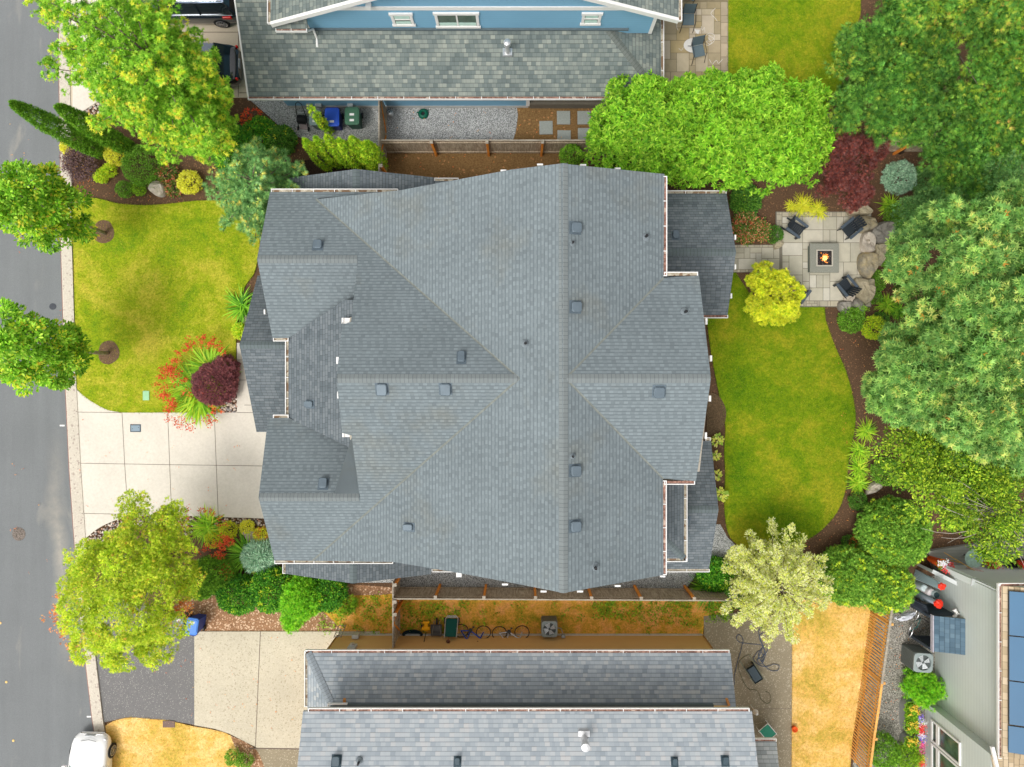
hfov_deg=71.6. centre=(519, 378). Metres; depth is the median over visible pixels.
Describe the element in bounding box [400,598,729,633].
side yard grass
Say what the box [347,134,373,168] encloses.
arborvitae
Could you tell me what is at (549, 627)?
air conditioner
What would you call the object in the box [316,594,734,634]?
weeds
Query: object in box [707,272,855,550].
back lawn
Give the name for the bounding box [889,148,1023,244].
fir
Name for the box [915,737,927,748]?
flower basket
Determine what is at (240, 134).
rhododendron
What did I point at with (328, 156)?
arborvitae
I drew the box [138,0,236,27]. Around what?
parked suv
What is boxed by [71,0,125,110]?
neighbour walk
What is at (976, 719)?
grey house
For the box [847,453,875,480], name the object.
daylily
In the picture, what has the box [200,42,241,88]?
parked sedan
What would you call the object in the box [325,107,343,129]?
recycling bin
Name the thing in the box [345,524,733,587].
side gravel
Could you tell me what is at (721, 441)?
hosta
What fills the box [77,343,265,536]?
driveway
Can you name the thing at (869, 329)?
shrub
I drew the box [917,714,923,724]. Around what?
flower basket
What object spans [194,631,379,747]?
driveway
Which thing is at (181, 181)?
golden privet
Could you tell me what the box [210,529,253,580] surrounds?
crocosmia
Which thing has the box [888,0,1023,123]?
cedar tree
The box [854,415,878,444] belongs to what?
daylily
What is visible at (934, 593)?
storage tube
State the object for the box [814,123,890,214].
japanese maple
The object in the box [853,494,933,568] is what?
hedge conifer
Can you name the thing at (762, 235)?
heather shrub
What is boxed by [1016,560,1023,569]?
flower pot
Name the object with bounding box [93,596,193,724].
asphalt parking
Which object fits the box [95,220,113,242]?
mulch ring
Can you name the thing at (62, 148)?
golden privet
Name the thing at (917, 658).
air conditioner
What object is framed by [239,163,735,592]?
house
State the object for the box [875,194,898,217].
daylily
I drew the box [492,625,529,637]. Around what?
bicycle
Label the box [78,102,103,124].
river rock
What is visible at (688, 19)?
patio chair
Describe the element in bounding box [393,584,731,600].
board fence
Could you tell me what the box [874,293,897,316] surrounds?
daylily
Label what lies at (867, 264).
boulder
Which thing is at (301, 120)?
lawn mower
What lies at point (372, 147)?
arborvitae
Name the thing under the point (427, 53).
blue house
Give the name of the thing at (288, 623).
elder shrub
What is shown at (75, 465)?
kerb
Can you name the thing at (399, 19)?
window
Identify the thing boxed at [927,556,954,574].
flower pot
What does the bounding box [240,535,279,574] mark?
blue fescue
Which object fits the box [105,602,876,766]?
dry grass
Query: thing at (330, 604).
cherry laurel
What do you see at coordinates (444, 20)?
window
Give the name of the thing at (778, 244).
boulder
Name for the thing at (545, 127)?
stepping stone
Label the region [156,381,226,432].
crocosmia
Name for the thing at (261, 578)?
cherry laurel
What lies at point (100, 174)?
lime shrub
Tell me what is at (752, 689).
garden hose
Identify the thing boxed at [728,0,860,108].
lawn top
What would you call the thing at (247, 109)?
azalea
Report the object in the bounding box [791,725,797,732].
terracotta pot
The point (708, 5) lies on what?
neighbour patio border
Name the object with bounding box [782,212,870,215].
patio border
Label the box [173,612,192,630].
rubbish bin
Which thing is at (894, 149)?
board fence
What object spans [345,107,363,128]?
garden bin
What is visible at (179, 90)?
maple tree
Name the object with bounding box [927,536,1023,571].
grey deck
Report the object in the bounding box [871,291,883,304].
shrub
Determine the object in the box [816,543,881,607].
shrub
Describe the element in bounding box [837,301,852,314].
boulder
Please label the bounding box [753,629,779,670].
garden hose
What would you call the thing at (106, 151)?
golden privet
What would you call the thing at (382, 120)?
fence
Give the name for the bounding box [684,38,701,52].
patio table
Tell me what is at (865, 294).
boulder
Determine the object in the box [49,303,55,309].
manhole cover
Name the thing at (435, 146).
board fence
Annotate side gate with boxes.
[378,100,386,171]
[392,578,402,647]
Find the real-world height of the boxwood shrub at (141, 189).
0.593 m
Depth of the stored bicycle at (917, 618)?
32.38 m
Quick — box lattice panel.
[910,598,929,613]
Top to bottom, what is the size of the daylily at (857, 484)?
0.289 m
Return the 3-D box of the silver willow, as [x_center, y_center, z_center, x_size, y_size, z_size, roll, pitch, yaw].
[10.934,8.846,30.730,4.850,4.552,5.148,39,90,0]
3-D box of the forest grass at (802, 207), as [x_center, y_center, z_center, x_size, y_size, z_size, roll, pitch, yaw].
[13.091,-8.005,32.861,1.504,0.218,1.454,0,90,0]
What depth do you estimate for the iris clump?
32.71 m
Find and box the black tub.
[402,629,422,635]
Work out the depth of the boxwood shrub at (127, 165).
32.21 m
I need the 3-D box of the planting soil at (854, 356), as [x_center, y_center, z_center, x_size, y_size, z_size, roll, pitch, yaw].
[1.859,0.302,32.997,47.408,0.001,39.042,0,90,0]
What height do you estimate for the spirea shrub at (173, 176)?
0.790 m
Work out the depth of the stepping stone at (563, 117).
32.94 m
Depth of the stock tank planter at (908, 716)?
32.39 m
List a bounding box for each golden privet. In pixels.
[59,142,75,153]
[101,140,129,166]
[176,169,202,194]
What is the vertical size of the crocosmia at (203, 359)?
1.214 m
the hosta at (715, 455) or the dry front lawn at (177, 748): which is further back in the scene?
the dry front lawn at (177, 748)
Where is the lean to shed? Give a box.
[909,603,964,654]
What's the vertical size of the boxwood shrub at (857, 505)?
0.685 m
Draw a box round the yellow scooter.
[421,621,430,640]
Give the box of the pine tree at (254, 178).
[200,134,307,245]
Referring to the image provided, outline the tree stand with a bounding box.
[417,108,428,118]
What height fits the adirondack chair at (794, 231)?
0.887 m
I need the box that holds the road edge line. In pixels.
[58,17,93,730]
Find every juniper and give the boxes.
[184,570,215,600]
[189,554,238,592]
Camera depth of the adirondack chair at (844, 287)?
32.46 m
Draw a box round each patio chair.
[680,3,697,32]
[691,34,706,65]
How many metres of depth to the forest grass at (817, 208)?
32.90 m
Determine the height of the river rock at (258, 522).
0.082 m
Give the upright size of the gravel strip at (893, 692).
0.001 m
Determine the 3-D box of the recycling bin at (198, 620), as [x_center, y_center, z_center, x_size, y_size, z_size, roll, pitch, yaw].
[-14.777,11.213,32.467,0.540,1.066,0.860,8,90,0]
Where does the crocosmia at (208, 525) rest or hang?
on the planting soil at (854, 356)
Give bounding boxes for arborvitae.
[301,137,332,171]
[306,104,335,135]
[312,135,342,168]
[323,133,351,169]
[336,137,364,169]
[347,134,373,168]
[359,139,388,170]
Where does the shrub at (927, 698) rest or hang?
on the gravel strip at (893, 692)
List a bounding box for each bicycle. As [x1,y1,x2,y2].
[457,624,490,638]
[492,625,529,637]
[908,610,928,637]
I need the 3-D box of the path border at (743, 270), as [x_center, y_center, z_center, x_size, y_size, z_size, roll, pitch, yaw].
[10.597,-4.992,32.930,2.583,0.003,0.110,0,90,0]
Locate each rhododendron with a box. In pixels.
[210,124,261,172]
[695,555,733,592]
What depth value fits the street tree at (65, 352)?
27.56 m
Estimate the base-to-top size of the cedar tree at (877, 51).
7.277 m
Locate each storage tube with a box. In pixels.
[914,581,927,591]
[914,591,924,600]
[918,586,933,595]
[931,589,939,597]
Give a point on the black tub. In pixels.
(412, 631)
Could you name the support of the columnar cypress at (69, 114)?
on the planting soil at (854, 356)
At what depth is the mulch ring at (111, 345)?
32.92 m
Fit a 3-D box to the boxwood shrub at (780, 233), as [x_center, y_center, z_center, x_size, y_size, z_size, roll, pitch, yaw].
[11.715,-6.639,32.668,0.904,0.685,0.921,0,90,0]
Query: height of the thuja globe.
1.682 m
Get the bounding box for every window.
[388,12,415,26]
[433,12,480,28]
[580,12,602,25]
[930,719,937,745]
[930,742,937,766]
[937,724,960,765]
[937,748,958,766]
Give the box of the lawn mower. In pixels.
[295,102,309,130]
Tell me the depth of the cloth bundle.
32.12 m
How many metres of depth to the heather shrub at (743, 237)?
32.43 m
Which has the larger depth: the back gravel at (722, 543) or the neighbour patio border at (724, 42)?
the back gravel at (722, 543)
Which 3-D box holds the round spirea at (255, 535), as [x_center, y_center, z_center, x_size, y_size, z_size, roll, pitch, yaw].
[-11.910,7.209,32.702,0.870,0.614,0.837,0,90,0]
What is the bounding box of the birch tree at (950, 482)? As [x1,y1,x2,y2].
[864,421,1023,568]
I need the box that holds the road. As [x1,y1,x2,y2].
[0,0,93,766]
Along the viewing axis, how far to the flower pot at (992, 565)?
32.10 m
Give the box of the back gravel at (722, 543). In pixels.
[711,525,734,556]
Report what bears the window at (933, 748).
in the grey house at (976, 719)
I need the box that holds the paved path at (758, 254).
[734,248,778,268]
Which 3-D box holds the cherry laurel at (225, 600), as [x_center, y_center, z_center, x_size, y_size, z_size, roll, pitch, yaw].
[-12.778,9.859,32.287,2.298,1.448,1.986,0,90,0]
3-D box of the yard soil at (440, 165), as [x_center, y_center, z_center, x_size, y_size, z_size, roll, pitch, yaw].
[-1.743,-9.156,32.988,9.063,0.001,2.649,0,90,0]
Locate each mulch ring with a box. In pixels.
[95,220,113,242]
[99,341,119,363]
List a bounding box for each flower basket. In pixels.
[914,733,928,742]
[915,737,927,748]
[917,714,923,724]
[917,726,926,735]
[917,731,927,741]
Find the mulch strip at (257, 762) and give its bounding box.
[231,736,263,766]
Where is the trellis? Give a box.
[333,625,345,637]
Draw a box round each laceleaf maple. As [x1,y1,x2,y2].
[191,361,239,406]
[210,354,240,382]
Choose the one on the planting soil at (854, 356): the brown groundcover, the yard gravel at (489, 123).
the yard gravel at (489, 123)
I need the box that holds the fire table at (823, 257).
[808,243,838,272]
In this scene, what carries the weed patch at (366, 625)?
on the side mulch
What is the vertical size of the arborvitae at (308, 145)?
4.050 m
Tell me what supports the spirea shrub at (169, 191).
on the planting soil at (854, 356)
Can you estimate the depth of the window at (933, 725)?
32.28 m
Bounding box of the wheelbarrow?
[431,618,441,636]
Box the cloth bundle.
[895,611,915,620]
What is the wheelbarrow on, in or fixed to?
on the side yard grass at (533, 613)
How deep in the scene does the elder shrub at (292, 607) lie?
31.53 m
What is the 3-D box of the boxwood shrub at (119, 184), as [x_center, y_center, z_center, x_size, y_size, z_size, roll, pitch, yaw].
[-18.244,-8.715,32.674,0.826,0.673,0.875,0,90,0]
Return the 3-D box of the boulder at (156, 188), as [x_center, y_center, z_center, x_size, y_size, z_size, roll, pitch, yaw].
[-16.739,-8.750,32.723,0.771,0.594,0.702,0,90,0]
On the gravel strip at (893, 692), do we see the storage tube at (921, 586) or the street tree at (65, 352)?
the storage tube at (921, 586)
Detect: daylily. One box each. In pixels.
[221,283,252,326]
[845,440,875,462]
[845,471,870,495]
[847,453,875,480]
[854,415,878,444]
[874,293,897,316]
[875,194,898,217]
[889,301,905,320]
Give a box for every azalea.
[239,107,262,129]
[242,115,278,151]
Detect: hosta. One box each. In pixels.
[711,433,723,447]
[712,450,721,460]
[714,469,722,480]
[716,487,728,502]
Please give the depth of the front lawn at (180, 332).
32.93 m
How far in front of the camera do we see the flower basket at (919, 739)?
32.47 m
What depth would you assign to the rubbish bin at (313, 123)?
31.96 m
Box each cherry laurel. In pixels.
[215,573,263,615]
[248,565,295,614]
[304,578,348,613]
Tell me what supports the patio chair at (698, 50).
on the neighbour patio at (685, 59)
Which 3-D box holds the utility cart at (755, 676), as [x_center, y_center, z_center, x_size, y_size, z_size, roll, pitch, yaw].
[10.615,13.336,32.697,0.535,0.520,1.353,-32,90,0]
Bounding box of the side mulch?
[177,580,391,633]
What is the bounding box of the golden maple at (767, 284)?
[742,260,806,327]
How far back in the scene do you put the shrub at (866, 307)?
32.54 m
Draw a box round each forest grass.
[783,199,796,214]
[790,190,814,216]
[806,199,828,222]
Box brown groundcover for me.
[706,393,725,435]
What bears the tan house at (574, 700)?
on the ground
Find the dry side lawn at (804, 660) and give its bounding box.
[792,590,880,766]
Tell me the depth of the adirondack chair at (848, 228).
32.44 m
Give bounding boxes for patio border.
[682,2,719,8]
[721,2,727,71]
[777,212,781,299]
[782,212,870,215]
[800,301,870,305]
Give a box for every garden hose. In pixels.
[734,634,767,684]
[738,654,770,703]
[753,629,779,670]
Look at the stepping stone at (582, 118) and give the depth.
32.94 m
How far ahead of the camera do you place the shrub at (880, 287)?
32.71 m
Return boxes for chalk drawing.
[694,14,722,63]
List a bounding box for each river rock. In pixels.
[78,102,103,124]
[88,516,264,549]
[209,392,237,412]
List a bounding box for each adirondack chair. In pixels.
[780,215,808,239]
[791,281,811,303]
[833,274,861,298]
[837,215,866,239]
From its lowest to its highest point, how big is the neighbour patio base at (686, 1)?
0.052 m
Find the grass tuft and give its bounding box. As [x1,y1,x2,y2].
[187,523,202,541]
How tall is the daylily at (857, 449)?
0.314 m
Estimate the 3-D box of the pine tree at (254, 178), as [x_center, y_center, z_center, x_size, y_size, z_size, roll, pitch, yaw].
[-11.243,-8.236,29.953,4.761,6.145,4.565,-26,90,0]
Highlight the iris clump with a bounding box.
[687,572,732,608]
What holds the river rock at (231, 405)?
on the planting soil at (854, 356)
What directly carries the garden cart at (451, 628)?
on the side yard grass at (533, 613)
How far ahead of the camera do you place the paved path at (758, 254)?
32.93 m
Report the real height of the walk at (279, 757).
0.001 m
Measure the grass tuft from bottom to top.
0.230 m
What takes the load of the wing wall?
on the planting soil at (854, 356)
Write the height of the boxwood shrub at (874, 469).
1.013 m
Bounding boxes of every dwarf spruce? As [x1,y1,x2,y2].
[879,158,917,195]
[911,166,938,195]
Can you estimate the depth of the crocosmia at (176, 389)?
32.47 m
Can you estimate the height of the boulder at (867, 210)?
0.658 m
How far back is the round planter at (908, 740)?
32.40 m
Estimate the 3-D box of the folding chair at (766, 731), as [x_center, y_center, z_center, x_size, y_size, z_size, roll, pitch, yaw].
[11.285,16.144,32.539,0.574,0.866,0.953,-40,90,0]
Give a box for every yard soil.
[387,153,575,178]
[514,100,656,149]
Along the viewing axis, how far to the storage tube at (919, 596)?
32.53 m
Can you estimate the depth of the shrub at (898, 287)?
32.70 m
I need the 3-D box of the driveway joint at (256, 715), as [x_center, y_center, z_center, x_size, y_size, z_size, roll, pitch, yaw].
[-10.923,14.479,32.925,3.254,0.001,5.487,0,90,0]
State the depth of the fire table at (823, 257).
32.50 m
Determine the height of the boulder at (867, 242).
0.524 m
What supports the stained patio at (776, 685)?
on the planting soil at (854, 356)
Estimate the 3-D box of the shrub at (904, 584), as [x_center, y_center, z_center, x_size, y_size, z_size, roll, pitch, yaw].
[16.302,9.241,31.777,2.763,2.467,2.786,0,90,0]
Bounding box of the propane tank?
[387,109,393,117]
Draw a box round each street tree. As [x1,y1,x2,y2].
[0,157,106,254]
[0,296,109,397]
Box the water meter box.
[130,424,140,431]
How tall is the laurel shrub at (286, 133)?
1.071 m
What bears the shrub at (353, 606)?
on the side mulch
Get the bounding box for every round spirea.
[204,530,222,548]
[218,520,238,538]
[238,519,254,535]
[252,526,267,541]
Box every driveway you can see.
[71,22,247,110]
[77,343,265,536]
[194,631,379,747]
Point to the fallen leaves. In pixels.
(228, 460)
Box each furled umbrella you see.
[913,569,945,589]
[916,593,942,608]
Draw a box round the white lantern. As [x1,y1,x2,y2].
[750,704,757,714]
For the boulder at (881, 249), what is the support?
on the planting soil at (854, 356)
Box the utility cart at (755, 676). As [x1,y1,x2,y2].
[739,655,763,684]
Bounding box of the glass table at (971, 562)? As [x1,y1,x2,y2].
[964,549,982,567]
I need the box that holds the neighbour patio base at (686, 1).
[664,0,727,81]
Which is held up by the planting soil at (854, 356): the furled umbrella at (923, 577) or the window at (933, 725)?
the furled umbrella at (923, 577)
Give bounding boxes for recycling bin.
[185,613,205,635]
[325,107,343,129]
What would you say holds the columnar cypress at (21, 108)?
on the planting soil at (854, 356)
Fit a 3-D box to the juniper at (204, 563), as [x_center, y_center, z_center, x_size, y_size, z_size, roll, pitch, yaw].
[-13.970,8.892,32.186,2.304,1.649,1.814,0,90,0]
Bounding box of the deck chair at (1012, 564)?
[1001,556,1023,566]
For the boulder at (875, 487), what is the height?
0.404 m
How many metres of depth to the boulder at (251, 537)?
32.73 m
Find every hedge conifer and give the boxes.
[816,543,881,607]
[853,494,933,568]
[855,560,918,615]
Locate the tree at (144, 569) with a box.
[40,488,207,673]
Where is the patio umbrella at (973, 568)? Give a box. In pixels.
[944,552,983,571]
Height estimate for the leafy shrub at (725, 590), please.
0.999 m
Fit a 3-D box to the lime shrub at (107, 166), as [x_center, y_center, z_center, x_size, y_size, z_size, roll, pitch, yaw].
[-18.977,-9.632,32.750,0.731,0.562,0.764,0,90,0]
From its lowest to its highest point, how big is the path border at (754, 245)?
0.004 m
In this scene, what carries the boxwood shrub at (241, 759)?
on the planting soil at (854, 356)
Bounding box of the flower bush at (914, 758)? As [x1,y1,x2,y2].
[891,740,924,766]
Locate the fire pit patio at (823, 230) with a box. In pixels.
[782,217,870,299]
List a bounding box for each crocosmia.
[151,356,194,413]
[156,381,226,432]
[169,333,241,396]
[178,501,227,554]
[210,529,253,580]
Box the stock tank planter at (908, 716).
[899,697,921,735]
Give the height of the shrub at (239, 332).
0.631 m
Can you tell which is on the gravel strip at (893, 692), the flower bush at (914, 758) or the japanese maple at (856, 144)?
the flower bush at (914, 758)
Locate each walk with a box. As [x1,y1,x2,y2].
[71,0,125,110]
[256,749,298,766]
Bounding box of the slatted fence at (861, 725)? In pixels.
[851,597,893,766]
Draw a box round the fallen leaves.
[10,112,922,735]
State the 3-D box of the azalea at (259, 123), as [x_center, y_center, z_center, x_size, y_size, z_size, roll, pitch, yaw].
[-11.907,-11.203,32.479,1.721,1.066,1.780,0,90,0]
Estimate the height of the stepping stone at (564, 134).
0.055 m
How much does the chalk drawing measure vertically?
0.001 m
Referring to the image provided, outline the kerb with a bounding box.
[59,0,105,732]
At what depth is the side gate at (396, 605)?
31.55 m
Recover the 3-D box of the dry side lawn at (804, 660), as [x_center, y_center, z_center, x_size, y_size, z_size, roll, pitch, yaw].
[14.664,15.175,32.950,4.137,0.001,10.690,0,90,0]
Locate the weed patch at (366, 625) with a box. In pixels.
[326,594,391,632]
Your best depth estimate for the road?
32.99 m
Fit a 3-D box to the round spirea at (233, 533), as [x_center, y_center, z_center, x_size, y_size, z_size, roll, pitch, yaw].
[-13.461,7.017,32.707,0.952,0.608,0.955,0,90,0]
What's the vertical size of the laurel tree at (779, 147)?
5.410 m
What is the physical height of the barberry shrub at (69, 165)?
1.173 m
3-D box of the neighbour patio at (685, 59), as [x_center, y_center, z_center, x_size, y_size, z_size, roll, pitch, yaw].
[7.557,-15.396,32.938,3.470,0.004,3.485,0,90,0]
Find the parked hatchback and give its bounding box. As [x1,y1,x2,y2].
[61,731,116,766]
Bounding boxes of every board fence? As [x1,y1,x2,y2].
[381,139,588,156]
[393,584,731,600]
[818,138,1020,154]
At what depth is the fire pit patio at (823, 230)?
32.93 m
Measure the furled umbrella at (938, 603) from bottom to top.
1.734 m
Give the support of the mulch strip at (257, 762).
on the dry front lawn at (177, 748)
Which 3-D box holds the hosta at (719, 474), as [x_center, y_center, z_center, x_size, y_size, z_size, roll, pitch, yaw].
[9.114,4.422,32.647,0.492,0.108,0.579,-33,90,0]
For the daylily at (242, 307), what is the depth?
32.75 m
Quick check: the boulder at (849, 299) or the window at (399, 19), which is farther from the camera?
the boulder at (849, 299)
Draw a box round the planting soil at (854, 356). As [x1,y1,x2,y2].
[72,0,1023,766]
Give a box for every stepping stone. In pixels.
[539,121,552,134]
[557,111,569,124]
[557,130,570,138]
[577,111,590,124]
[578,128,589,138]
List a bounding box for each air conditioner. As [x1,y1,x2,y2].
[541,616,564,637]
[901,644,932,672]
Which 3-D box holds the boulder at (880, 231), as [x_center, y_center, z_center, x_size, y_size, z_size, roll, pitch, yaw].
[16.768,-6.730,32.691,1.083,0.657,1.014,-31,90,0]
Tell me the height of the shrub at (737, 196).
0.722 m
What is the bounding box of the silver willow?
[718,517,834,648]
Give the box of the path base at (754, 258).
[735,245,775,271]
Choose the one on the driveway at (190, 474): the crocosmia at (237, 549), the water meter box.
the water meter box
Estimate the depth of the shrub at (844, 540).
32.64 m
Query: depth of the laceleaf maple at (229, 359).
32.13 m
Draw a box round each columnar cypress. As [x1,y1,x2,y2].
[8,99,105,160]
[53,102,135,155]
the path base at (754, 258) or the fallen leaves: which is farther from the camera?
the path base at (754, 258)
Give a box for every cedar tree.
[822,0,960,149]
[825,51,1023,205]
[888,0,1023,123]
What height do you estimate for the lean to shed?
2.298 m
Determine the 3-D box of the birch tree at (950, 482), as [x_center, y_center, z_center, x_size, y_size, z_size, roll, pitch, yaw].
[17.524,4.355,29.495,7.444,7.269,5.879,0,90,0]
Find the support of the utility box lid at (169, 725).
on the dry front lawn at (177, 748)
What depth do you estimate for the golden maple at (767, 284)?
30.62 m
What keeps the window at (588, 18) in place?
in the blue house at (427, 53)
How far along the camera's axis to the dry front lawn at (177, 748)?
32.95 m
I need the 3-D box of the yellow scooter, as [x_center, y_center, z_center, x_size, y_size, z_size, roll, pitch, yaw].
[-4.329,11.615,32.431,0.500,1.138,0.848,0,90,0]
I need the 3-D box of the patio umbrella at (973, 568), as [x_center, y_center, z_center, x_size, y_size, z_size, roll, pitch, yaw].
[20.050,8.485,32.191,1.691,1.123,0.396,26,90,0]
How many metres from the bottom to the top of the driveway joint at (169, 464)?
0.001 m
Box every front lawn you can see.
[72,197,259,412]
[105,718,244,766]
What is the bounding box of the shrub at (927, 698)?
[898,667,947,712]
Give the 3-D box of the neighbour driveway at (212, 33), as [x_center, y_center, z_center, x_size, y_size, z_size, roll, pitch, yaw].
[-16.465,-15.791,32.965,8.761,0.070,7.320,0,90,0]
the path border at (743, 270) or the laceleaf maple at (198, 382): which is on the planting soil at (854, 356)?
the laceleaf maple at (198, 382)
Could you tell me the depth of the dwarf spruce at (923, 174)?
32.35 m
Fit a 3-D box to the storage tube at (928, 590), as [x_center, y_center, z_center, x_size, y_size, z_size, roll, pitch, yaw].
[18.598,9.683,32.525,0.360,0.950,0.355,0,90,0]
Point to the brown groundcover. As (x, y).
(716, 417)
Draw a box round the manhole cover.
[12,527,24,540]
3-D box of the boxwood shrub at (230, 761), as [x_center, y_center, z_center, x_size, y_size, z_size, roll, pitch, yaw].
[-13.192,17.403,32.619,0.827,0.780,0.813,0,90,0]
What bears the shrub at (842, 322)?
on the planting soil at (854, 356)
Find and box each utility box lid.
[143,391,148,399]
[163,721,174,727]
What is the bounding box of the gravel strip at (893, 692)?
[852,575,934,766]
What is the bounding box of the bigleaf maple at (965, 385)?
[860,176,1023,479]
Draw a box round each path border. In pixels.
[734,270,753,271]
[735,245,772,246]
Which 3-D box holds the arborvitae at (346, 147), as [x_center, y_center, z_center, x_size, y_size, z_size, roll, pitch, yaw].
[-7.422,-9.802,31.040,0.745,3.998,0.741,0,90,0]
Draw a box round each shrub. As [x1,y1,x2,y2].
[59,146,100,181]
[92,167,109,183]
[101,162,118,177]
[114,180,132,198]
[120,144,164,187]
[130,181,146,195]
[154,163,179,185]
[164,179,181,198]
[224,746,240,766]
[231,322,244,339]
[235,752,254,766]
[264,124,298,155]
[277,574,325,624]
[279,611,307,634]
[332,591,358,616]
[723,571,749,609]
[729,183,762,214]
[732,210,761,246]
[747,217,771,242]
[765,225,783,243]
[836,307,866,333]
[841,534,855,545]
[847,492,867,510]
[849,304,869,318]
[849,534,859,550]
[860,314,885,339]
[864,729,901,766]
[870,457,900,486]
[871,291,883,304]
[872,270,881,279]
[872,311,890,327]
[875,279,885,291]
[882,204,905,224]
[893,283,900,294]
[898,667,947,712]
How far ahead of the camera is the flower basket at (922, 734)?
32.46 m
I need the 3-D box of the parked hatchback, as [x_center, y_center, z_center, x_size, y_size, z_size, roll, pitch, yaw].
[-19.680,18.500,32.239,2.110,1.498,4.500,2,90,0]
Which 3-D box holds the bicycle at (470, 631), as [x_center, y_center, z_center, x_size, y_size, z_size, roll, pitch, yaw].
[-2.217,11.860,32.491,1.741,0.980,0.870,4,90,0]
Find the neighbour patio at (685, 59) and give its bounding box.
[664,9,719,80]
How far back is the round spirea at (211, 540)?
32.61 m
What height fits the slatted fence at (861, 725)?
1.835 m
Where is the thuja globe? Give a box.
[559,144,582,164]
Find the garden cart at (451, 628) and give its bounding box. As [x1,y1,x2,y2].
[444,616,459,637]
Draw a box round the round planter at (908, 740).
[899,732,920,751]
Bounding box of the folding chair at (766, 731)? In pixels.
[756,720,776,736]
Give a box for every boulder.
[148,181,167,197]
[243,530,258,541]
[773,239,783,248]
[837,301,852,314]
[843,295,854,301]
[846,206,872,215]
[851,278,875,304]
[852,297,864,312]
[856,215,877,233]
[857,252,878,278]
[859,231,875,252]
[865,480,881,494]
[870,221,895,243]
[873,243,887,265]
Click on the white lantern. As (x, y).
(755, 711)
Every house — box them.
[234,0,681,107]
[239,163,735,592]
[297,630,778,766]
[925,565,1023,766]
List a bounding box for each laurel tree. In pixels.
[575,69,721,189]
[676,60,836,198]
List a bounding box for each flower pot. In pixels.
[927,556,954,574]
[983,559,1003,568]
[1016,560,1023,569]
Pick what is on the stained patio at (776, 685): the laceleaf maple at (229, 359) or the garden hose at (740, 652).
the garden hose at (740, 652)
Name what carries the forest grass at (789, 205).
on the planting soil at (854, 356)
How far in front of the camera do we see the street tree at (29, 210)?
27.82 m
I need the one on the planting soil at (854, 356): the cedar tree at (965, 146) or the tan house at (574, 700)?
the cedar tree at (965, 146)
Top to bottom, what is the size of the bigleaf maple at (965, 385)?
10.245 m
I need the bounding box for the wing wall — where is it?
[917,562,996,590]
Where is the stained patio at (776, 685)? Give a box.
[702,613,791,766]
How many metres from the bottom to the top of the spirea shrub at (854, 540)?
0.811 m
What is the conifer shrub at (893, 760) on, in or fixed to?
on the gravel strip at (893, 692)
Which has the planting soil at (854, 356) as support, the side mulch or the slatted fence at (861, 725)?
the side mulch
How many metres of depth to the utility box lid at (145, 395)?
32.90 m
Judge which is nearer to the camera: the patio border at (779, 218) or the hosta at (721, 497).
the hosta at (721, 497)
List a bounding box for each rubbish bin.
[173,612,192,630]
[309,109,324,129]
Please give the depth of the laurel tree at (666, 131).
28.66 m
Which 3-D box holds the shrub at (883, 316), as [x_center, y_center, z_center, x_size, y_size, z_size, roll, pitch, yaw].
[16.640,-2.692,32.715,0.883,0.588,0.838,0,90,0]
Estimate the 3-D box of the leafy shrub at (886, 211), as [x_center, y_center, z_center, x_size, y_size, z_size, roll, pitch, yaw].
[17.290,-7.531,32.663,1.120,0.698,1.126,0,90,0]
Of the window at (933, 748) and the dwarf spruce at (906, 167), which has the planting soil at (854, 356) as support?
the dwarf spruce at (906, 167)
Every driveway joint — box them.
[82,412,252,513]
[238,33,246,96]
[249,632,298,749]
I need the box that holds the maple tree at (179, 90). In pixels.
[23,0,238,165]
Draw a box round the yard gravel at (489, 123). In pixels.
[387,108,517,148]

